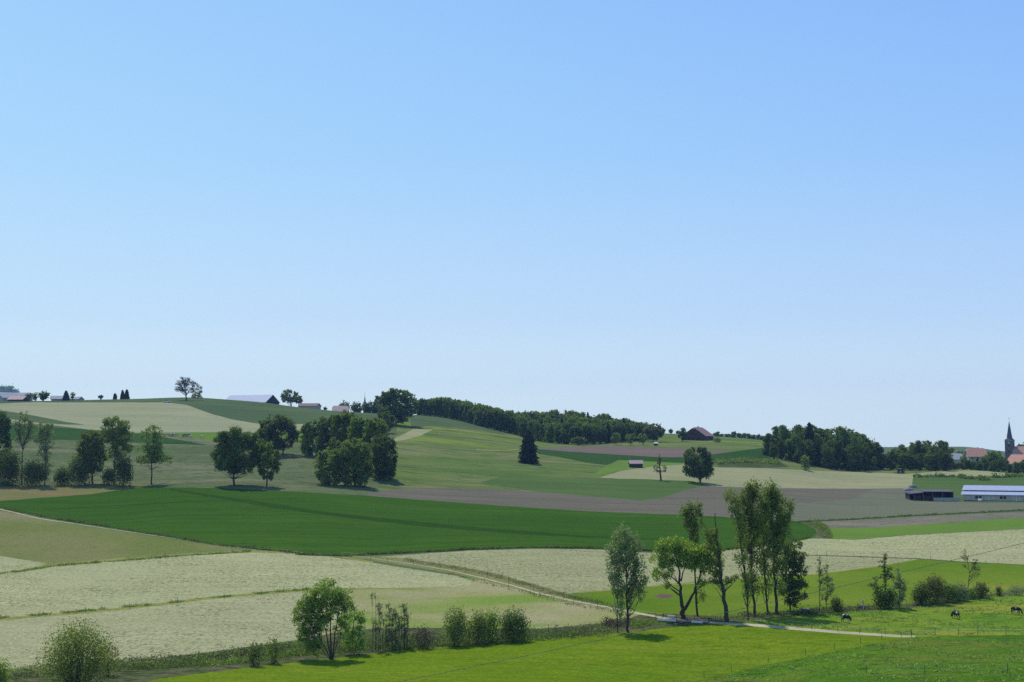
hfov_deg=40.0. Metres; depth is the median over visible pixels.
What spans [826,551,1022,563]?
wire fence
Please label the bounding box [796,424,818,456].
broadleaf tree
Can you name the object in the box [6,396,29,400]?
farmhouse
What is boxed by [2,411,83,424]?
wedge field
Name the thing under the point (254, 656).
shrub
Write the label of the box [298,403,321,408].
farm shed
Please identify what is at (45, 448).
ash tree
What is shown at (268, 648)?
shrub
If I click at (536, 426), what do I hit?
broadleaf tree
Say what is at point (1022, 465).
broadleaf tree
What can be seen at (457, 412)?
broadleaf tree
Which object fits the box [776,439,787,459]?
broadleaf tree
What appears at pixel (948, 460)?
broadleaf tree
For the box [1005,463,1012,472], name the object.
broadleaf tree
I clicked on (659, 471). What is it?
old tree
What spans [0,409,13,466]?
oak tree
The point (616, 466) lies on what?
field
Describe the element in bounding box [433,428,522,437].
pale edge land
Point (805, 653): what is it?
wire fence
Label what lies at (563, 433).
broadleaf tree
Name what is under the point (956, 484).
green block field
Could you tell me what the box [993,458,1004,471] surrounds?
broadleaf tree
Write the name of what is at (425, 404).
broadleaf tree
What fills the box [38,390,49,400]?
tree
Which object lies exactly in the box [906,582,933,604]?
shrub
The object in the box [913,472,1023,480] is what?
undergrowth
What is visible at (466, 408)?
broadleaf tree
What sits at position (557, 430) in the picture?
broadleaf tree
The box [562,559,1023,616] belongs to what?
green pasture field
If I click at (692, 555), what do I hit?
maple tree
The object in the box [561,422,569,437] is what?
broadleaf tree
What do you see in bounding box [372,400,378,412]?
conifer
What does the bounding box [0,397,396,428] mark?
hill field
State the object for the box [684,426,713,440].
farmhouse
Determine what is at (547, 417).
broadleaf tree
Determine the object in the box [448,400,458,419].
broadleaf tree
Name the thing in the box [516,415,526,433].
broadleaf tree
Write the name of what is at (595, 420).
broadleaf tree
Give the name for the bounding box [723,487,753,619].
poplar tree
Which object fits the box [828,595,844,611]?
shrub
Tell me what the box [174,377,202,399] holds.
oak tree
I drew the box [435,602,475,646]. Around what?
shrub
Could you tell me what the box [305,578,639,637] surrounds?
tan field
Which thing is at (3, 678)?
shrub
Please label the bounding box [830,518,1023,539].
green strip field
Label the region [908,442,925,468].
broadleaf tree
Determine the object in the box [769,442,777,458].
broadleaf tree
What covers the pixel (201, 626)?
mown field
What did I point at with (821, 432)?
broadleaf tree
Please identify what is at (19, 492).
dry verge land
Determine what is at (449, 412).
broadleaf tree
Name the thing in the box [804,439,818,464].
broadleaf tree
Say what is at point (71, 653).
shrub
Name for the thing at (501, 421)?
broadleaf tree
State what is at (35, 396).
tree
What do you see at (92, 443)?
oak tree
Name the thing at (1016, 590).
shrub
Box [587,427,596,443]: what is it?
broadleaf tree
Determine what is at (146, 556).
wire fence
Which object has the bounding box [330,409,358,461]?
oak tree
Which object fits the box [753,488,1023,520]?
sprouting field
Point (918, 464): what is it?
broadleaf tree
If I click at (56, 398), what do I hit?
farmhouse
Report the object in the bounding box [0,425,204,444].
dark band field
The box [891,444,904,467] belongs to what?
broadleaf tree
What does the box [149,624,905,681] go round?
grass field
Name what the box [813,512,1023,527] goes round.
crop field
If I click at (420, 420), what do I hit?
ridge field
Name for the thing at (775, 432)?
broadleaf tree
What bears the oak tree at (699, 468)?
on the wide hay field at (740, 477)
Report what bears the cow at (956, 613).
on the tufty field at (941, 616)
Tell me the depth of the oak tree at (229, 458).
490.97 m
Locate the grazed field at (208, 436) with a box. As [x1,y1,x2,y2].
[144,429,342,441]
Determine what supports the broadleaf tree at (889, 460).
on the rough slope field at (439, 458)
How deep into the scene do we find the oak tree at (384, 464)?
530.69 m
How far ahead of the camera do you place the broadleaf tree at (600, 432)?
818.35 m
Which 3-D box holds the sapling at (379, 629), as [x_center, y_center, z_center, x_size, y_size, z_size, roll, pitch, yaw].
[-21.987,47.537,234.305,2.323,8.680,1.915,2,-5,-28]
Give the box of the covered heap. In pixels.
[902,488,913,490]
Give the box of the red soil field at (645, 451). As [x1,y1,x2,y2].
[538,446,733,456]
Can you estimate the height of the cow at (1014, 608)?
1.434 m
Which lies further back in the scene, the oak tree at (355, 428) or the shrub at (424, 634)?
the oak tree at (355, 428)
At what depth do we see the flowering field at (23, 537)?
381.46 m
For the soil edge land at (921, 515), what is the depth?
483.31 m
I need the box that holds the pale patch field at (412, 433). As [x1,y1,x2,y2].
[394,429,432,440]
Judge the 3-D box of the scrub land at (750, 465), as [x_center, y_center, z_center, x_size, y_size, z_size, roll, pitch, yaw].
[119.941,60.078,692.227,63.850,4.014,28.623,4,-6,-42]
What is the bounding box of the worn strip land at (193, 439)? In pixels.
[165,436,220,443]
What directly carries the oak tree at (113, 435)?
on the slope field at (191, 466)
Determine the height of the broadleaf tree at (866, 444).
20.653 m
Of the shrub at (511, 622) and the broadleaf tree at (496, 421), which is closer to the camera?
the shrub at (511, 622)
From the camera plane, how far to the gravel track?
420.49 m
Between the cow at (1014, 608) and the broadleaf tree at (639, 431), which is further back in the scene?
the broadleaf tree at (639, 431)
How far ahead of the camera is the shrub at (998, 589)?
287.98 m
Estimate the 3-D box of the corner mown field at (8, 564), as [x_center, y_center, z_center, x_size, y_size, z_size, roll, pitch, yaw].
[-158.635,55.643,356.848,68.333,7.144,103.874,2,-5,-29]
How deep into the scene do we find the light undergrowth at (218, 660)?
222.66 m
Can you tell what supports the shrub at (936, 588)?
on the bank land at (142, 675)
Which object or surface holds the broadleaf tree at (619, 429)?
on the rough slope field at (439, 458)
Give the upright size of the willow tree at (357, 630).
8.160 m
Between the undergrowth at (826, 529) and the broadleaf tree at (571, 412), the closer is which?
the undergrowth at (826, 529)
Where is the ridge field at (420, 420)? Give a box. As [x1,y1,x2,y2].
[411,414,512,433]
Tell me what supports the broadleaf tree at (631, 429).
on the rough slope field at (439, 458)
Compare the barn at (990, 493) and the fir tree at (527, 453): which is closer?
the barn at (990, 493)
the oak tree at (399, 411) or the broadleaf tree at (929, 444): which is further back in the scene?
the oak tree at (399, 411)
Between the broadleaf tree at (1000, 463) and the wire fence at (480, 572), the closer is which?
the wire fence at (480, 572)
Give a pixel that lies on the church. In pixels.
(1010, 447)
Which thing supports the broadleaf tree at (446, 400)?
on the ridge field at (420, 420)
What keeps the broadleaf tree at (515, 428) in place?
on the rough slope field at (439, 458)
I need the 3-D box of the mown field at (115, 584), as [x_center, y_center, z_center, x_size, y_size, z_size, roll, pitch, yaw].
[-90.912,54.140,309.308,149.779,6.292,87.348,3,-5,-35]
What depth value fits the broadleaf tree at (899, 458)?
741.05 m
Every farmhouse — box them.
[0,392,18,400]
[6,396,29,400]
[16,393,32,400]
[50,396,62,400]
[69,397,84,399]
[332,405,348,411]
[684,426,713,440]
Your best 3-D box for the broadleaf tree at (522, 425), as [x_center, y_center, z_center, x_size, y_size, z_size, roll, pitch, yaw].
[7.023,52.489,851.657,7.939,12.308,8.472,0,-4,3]
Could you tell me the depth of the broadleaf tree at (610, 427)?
829.44 m
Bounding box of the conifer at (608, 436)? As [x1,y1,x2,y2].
[604,423,611,442]
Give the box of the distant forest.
[0,385,19,392]
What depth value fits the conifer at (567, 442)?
801.60 m
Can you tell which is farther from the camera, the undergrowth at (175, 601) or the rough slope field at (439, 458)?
the rough slope field at (439, 458)
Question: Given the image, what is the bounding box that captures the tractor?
[893,469,904,473]
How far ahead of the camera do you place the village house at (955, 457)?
864.18 m
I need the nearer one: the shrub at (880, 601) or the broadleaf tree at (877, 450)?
the shrub at (880, 601)
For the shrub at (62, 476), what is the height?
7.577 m
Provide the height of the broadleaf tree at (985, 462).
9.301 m
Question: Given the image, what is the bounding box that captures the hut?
[628,460,642,467]
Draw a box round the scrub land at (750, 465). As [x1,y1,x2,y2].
[715,458,788,467]
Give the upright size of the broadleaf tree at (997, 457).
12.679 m
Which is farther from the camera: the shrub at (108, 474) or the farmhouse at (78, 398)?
the farmhouse at (78, 398)
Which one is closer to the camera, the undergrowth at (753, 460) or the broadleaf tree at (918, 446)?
the undergrowth at (753, 460)
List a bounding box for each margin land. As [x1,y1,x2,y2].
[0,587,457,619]
[4,550,372,573]
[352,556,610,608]
[571,566,878,592]
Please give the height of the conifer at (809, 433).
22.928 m
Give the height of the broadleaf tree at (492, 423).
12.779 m
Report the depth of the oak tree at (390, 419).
739.21 m
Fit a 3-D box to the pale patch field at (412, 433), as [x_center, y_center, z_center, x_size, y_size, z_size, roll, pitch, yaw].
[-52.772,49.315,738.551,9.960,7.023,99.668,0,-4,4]
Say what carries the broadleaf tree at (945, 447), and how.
on the rough slope field at (439, 458)
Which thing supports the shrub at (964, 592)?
on the bank land at (142, 675)
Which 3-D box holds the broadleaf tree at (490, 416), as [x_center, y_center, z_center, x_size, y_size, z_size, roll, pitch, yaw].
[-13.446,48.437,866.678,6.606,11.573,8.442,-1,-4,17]
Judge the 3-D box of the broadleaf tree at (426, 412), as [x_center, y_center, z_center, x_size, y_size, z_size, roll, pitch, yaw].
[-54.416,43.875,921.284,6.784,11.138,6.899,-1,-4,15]
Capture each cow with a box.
[841,614,851,622]
[951,611,959,618]
[1011,606,1022,614]
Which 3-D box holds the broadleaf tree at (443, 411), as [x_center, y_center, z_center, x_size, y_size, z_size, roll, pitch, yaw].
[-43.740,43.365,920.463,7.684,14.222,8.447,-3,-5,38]
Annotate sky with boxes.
[0,0,1023,450]
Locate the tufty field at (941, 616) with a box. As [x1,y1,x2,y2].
[734,593,1023,637]
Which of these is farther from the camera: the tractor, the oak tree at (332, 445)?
the tractor
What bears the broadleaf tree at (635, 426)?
on the rough slope field at (439, 458)
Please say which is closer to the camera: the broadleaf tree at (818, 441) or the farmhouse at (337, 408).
the broadleaf tree at (818, 441)
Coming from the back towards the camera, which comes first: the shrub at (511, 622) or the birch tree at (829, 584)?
the birch tree at (829, 584)
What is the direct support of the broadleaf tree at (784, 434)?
on the rough slope field at (439, 458)
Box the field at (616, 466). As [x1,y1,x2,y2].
[593,460,684,475]
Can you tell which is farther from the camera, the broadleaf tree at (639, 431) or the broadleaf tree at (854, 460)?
the broadleaf tree at (639, 431)
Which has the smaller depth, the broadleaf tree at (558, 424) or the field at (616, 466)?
the field at (616, 466)
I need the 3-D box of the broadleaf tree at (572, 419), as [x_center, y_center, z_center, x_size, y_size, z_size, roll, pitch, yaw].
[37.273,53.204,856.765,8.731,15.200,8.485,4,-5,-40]
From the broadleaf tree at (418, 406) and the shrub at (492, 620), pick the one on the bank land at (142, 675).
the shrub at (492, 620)
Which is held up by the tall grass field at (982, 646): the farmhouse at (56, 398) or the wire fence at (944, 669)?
the wire fence at (944, 669)
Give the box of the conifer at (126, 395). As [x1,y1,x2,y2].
[124,389,129,398]
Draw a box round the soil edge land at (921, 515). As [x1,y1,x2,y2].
[803,510,1023,521]
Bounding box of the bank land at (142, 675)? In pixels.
[2,589,1023,681]
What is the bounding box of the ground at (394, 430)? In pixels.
[0,428,1023,678]
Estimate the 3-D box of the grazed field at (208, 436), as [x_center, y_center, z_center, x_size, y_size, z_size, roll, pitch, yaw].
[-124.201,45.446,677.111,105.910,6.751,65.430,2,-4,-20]
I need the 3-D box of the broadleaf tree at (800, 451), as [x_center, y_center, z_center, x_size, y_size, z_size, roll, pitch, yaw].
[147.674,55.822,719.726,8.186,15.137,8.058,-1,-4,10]
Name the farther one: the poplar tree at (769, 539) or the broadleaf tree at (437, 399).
the broadleaf tree at (437, 399)
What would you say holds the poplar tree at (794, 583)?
on the bank land at (142, 675)
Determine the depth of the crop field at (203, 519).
427.31 m
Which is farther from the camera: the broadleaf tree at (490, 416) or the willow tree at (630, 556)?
the broadleaf tree at (490, 416)
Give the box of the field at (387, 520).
[169,488,665,539]
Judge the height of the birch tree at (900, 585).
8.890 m
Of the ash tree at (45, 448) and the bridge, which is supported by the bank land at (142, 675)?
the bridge
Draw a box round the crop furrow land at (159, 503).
[44,499,276,509]
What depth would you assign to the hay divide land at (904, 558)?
358.45 m
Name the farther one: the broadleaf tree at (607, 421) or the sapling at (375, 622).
the broadleaf tree at (607, 421)
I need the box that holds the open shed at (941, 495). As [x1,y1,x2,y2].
[904,490,960,500]
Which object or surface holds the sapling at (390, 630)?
on the bank land at (142, 675)
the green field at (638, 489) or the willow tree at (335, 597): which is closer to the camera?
the willow tree at (335, 597)
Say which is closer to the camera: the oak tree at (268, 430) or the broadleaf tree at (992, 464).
the oak tree at (268, 430)
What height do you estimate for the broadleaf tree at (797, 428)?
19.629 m
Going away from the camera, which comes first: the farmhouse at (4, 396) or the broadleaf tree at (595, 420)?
the broadleaf tree at (595, 420)
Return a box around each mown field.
[0,552,471,616]
[0,556,46,571]
[0,590,350,670]
[383,549,915,592]
[725,529,1023,564]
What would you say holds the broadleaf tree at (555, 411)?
on the rough slope field at (439, 458)
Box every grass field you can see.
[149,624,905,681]
[694,635,1023,681]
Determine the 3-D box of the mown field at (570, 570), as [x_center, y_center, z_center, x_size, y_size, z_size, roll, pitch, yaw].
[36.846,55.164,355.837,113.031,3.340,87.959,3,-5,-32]
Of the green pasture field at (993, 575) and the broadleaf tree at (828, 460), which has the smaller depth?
the green pasture field at (993, 575)
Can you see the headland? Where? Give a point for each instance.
(819, 531)
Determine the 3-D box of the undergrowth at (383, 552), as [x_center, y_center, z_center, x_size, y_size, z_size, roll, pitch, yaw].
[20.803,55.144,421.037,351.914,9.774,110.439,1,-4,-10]
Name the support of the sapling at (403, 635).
on the bank land at (142, 675)
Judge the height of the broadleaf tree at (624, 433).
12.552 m
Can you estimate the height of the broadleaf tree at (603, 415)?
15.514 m
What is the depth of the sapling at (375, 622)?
233.68 m
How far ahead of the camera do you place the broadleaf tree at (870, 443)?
743.64 m
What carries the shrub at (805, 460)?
on the wide hay field at (740, 477)
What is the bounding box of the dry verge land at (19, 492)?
[0,485,149,500]
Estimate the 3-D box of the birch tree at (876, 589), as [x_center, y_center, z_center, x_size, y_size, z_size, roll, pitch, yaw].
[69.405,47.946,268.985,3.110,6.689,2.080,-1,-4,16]
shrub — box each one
[0,443,23,485]
[0,655,14,681]
[17,457,50,486]
[25,611,125,681]
[52,465,73,485]
[64,450,93,485]
[96,639,122,675]
[100,467,116,484]
[111,453,135,486]
[246,642,265,666]
[262,633,284,663]
[408,623,436,648]
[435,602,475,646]
[464,607,490,644]
[478,606,501,641]
[496,605,533,641]
[798,454,810,469]
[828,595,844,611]
[871,587,891,608]
[883,587,900,608]
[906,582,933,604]
[918,573,951,603]
[941,584,961,602]
[949,581,972,600]
[965,587,979,599]
[973,580,992,598]
[994,583,1002,595]
[1006,582,1023,595]
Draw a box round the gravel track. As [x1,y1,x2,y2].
[0,509,252,549]
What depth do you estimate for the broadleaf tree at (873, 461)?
728.43 m
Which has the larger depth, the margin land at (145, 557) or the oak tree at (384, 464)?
the oak tree at (384, 464)
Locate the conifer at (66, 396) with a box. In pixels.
[61,390,69,400]
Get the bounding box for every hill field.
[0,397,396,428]
[0,402,330,432]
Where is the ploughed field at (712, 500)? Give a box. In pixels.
[369,486,872,523]
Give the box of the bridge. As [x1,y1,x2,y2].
[657,613,715,622]
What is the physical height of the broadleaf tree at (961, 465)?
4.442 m
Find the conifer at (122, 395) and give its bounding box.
[120,390,123,398]
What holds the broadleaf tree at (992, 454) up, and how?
on the rough slope field at (439, 458)
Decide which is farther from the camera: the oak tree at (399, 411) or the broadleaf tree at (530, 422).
the broadleaf tree at (530, 422)
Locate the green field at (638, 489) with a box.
[481,476,703,499]
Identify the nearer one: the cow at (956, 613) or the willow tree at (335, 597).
the willow tree at (335, 597)
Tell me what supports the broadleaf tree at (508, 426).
on the ridge field at (420, 420)
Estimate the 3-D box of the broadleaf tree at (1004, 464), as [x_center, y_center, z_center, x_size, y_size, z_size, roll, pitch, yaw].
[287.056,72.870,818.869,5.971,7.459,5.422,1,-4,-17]
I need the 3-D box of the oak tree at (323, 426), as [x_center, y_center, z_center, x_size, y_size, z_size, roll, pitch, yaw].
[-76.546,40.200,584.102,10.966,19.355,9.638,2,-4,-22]
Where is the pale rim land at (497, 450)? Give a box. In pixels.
[476,449,518,450]
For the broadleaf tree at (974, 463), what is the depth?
774.52 m
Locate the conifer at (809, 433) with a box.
[804,422,821,465]
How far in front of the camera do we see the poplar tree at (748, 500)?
259.79 m
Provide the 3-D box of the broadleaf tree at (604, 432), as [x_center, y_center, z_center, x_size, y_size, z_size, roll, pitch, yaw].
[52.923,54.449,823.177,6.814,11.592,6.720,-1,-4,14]
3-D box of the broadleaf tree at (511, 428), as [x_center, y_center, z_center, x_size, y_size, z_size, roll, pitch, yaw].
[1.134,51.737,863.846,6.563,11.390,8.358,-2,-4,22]
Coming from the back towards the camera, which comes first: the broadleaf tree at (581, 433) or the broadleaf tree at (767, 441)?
the broadleaf tree at (581, 433)
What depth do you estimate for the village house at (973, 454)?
843.77 m
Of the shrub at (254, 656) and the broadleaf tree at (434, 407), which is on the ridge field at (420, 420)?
the broadleaf tree at (434, 407)
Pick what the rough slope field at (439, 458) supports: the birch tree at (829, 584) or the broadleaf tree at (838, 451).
the broadleaf tree at (838, 451)
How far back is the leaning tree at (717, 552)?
252.88 m
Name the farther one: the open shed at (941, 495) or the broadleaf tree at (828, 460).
the broadleaf tree at (828, 460)
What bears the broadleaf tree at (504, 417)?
on the ridge field at (420, 420)
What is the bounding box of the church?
[1004,418,1023,458]
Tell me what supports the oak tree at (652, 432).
on the rough slope field at (439, 458)
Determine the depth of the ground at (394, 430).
416.01 m
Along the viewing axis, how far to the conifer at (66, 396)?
923.69 m
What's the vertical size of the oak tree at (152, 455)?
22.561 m
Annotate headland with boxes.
[803,521,832,538]
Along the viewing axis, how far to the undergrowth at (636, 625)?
240.93 m
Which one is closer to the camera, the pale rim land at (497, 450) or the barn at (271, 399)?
the pale rim land at (497, 450)
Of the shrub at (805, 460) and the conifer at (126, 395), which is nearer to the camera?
the shrub at (805, 460)
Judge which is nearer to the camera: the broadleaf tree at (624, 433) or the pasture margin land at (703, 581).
the pasture margin land at (703, 581)
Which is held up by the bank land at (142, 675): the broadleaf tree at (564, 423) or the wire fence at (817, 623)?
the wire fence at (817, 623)
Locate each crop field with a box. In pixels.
[0,487,816,555]
[537,448,772,464]
[813,512,1023,527]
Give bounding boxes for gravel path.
[368,557,914,636]
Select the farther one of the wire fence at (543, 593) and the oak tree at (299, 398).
the oak tree at (299, 398)
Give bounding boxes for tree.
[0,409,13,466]
[12,411,36,483]
[32,392,38,400]
[32,420,56,484]
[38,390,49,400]
[75,429,108,482]
[100,416,134,472]
[134,423,174,484]
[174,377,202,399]
[191,391,202,397]
[209,424,265,485]
[255,413,299,454]
[256,440,281,486]
[280,389,299,405]
[290,577,358,659]
[293,396,302,404]
[298,419,324,455]
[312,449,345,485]
[313,415,337,458]
[326,437,341,454]
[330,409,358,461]
[333,437,374,485]
[339,400,349,408]
[340,606,368,654]
[347,415,371,464]
[350,401,362,412]
[361,400,372,412]
[361,417,388,472]
[369,433,397,480]
[373,387,417,424]
[373,410,396,431]
[416,403,420,414]
[418,398,427,414]
[422,400,431,414]
[423,401,433,415]
[432,399,440,415]
[433,397,442,416]
[441,397,447,414]
[442,397,450,417]
[447,400,454,418]
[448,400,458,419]
[455,403,462,419]
[458,403,465,420]
[462,404,470,420]
[467,406,474,423]
[471,404,481,416]
[473,406,486,425]
[479,408,492,426]
[484,410,493,427]
[489,409,497,428]
[494,410,501,429]
[495,412,506,428]
[497,412,509,431]
[504,410,512,415]
[504,416,512,432]
[508,416,515,433]
[513,419,518,434]
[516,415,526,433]
[518,418,528,436]
[518,430,539,463]
[527,419,537,434]
[533,422,540,440]
[538,422,546,441]
[540,412,548,417]
[542,425,550,441]
[543,416,550,422]
[545,422,554,442]
[548,409,558,415]
[549,413,560,418]
[551,426,561,443]
[552,423,562,442]
[559,428,568,443]
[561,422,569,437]
[563,410,574,416]
[567,416,578,422]
[568,425,577,443]
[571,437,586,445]
[577,426,584,437]
[579,416,587,421]
[582,423,591,443]
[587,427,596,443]
[588,424,599,442]
[591,418,601,422]
[597,426,605,442]
[598,413,606,418]
[599,424,607,442]
[600,419,612,426]
[603,521,649,631]
[605,423,612,440]
[610,433,620,442]
[611,425,618,440]
[614,423,622,441]
[616,422,628,441]
[623,422,628,434]
[625,433,635,443]
[627,424,635,440]
[630,422,637,440]
[631,420,642,440]
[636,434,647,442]
[642,423,665,441]
[647,534,726,618]
[653,454,666,479]
[677,498,707,614]
[678,427,686,440]
[681,446,714,482]
[700,520,738,621]
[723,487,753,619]
[734,474,767,616]
[754,488,778,614]
[758,477,796,614]
[761,433,777,454]
[769,426,779,438]
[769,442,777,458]
[772,535,809,610]
[775,425,792,456]
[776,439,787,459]
[783,434,796,461]
[791,424,805,452]
[793,435,808,463]
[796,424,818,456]
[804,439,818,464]
[813,433,825,465]
[814,555,834,611]
[815,428,832,458]
[820,439,835,468]
[826,427,841,441]
[828,426,852,467]
[830,435,845,468]
[839,444,850,469]
[845,436,864,470]
[851,432,869,468]
[859,433,874,468]
[861,446,870,470]
[866,576,882,595]
[868,442,887,469]
[870,456,876,470]
[878,553,893,589]
[884,451,896,469]
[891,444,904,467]
[891,567,909,607]
[894,449,906,469]
[904,450,916,469]
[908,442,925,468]
[912,440,928,465]
[914,453,924,470]
[922,440,935,468]
[922,450,936,470]
[928,440,944,469]
[932,449,944,470]
[940,441,950,454]
[940,453,954,470]
[942,448,954,468]
[958,462,964,469]
[959,456,967,469]
[960,548,982,589]
[963,459,971,468]
[970,461,976,469]
[976,461,983,470]
[979,456,989,470]
[983,451,996,470]
[988,460,998,471]
[989,450,1001,467]
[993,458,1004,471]
[1001,460,1008,471]
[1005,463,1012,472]
[1012,461,1019,473]
[1019,461,1023,473]
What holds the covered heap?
on the green block field at (956, 484)
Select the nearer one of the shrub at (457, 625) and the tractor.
the shrub at (457, 625)
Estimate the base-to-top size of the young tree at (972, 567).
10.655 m
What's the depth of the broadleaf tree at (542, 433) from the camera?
820.12 m
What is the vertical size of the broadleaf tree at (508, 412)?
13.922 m
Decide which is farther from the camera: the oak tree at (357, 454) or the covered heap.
the covered heap
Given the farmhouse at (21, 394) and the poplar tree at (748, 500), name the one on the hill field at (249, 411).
the farmhouse at (21, 394)
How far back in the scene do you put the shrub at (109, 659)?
209.35 m
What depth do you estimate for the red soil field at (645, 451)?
746.65 m
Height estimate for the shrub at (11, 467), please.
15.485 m
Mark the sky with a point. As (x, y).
(752, 217)
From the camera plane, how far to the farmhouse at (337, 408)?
981.76 m
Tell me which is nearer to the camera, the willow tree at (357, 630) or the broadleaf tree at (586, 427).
the willow tree at (357, 630)
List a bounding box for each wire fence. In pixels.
[4,585,301,615]
[4,631,398,674]
[5,548,291,570]
[343,552,597,606]
[484,578,605,608]
[673,632,901,681]
[717,615,911,634]
[743,589,1005,616]
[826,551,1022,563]
[866,664,1007,673]
[911,627,1007,636]
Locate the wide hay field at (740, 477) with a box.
[600,465,1010,488]
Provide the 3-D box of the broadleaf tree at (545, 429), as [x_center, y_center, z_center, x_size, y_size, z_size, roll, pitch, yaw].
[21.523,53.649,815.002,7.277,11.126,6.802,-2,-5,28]
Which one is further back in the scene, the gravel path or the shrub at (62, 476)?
the shrub at (62, 476)
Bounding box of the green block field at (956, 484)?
[912,476,1023,495]
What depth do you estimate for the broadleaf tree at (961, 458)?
808.19 m
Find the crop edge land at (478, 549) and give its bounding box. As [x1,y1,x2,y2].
[358,547,730,555]
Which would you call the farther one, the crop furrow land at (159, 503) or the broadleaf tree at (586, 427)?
the broadleaf tree at (586, 427)
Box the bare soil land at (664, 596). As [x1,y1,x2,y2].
[654,594,672,597]
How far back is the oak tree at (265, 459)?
491.23 m
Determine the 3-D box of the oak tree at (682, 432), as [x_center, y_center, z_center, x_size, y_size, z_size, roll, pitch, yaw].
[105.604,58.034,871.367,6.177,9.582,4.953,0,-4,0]
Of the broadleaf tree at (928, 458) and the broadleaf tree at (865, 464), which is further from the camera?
the broadleaf tree at (928, 458)
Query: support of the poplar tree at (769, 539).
on the bank land at (142, 675)
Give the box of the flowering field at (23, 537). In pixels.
[0,511,241,564]
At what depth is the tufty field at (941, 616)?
253.55 m
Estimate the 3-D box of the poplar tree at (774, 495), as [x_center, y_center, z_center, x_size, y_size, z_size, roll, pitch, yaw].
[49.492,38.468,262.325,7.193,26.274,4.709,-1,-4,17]
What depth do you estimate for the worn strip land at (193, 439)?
656.30 m
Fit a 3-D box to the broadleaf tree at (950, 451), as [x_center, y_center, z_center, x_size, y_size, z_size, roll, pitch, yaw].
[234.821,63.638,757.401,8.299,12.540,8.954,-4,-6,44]
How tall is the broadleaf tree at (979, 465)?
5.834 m
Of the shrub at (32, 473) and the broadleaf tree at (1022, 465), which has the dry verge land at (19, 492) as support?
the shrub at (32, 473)
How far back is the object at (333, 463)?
502.81 m
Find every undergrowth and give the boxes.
[0,506,1023,556]
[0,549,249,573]
[0,587,311,617]
[7,605,883,680]
[10,639,303,673]
[405,558,609,610]
[713,457,781,463]
[812,519,834,536]
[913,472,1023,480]
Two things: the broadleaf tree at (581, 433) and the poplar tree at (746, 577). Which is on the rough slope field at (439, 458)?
the broadleaf tree at (581, 433)
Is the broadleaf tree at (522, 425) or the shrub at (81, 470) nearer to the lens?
the shrub at (81, 470)
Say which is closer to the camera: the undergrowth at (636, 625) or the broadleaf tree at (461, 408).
the undergrowth at (636, 625)
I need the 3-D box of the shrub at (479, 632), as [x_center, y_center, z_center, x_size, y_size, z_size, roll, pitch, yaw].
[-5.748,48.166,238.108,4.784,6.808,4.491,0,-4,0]
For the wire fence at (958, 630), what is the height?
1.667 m
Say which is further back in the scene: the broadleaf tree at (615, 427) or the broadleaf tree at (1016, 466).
the broadleaf tree at (615, 427)
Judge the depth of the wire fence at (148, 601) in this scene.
287.19 m
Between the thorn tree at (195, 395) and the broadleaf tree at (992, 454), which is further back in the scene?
the thorn tree at (195, 395)
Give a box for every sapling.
[369,592,383,650]
[373,600,386,650]
[382,603,395,649]
[390,606,402,649]
[398,603,413,646]
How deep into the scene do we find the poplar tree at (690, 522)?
261.18 m
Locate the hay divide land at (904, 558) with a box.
[758,551,1021,564]
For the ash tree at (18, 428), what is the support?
on the slope field at (191, 466)
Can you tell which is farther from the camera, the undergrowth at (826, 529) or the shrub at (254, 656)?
the undergrowth at (826, 529)
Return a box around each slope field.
[0,432,395,495]
[375,417,1022,491]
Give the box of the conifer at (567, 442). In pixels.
[563,425,569,443]
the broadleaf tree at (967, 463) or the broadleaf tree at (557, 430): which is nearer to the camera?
the broadleaf tree at (967, 463)
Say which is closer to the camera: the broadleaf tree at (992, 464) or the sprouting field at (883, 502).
the sprouting field at (883, 502)
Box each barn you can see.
[226,395,279,403]
[961,485,1023,500]
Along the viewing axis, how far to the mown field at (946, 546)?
383.46 m
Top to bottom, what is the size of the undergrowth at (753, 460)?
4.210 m
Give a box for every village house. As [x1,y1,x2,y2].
[950,453,963,465]
[964,447,987,461]
[1008,454,1023,463]
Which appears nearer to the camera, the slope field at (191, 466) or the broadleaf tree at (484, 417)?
the slope field at (191, 466)
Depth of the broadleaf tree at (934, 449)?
757.23 m
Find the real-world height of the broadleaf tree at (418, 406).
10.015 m
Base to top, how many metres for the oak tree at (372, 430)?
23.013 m
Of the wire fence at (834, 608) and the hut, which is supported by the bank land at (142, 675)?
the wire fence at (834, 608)

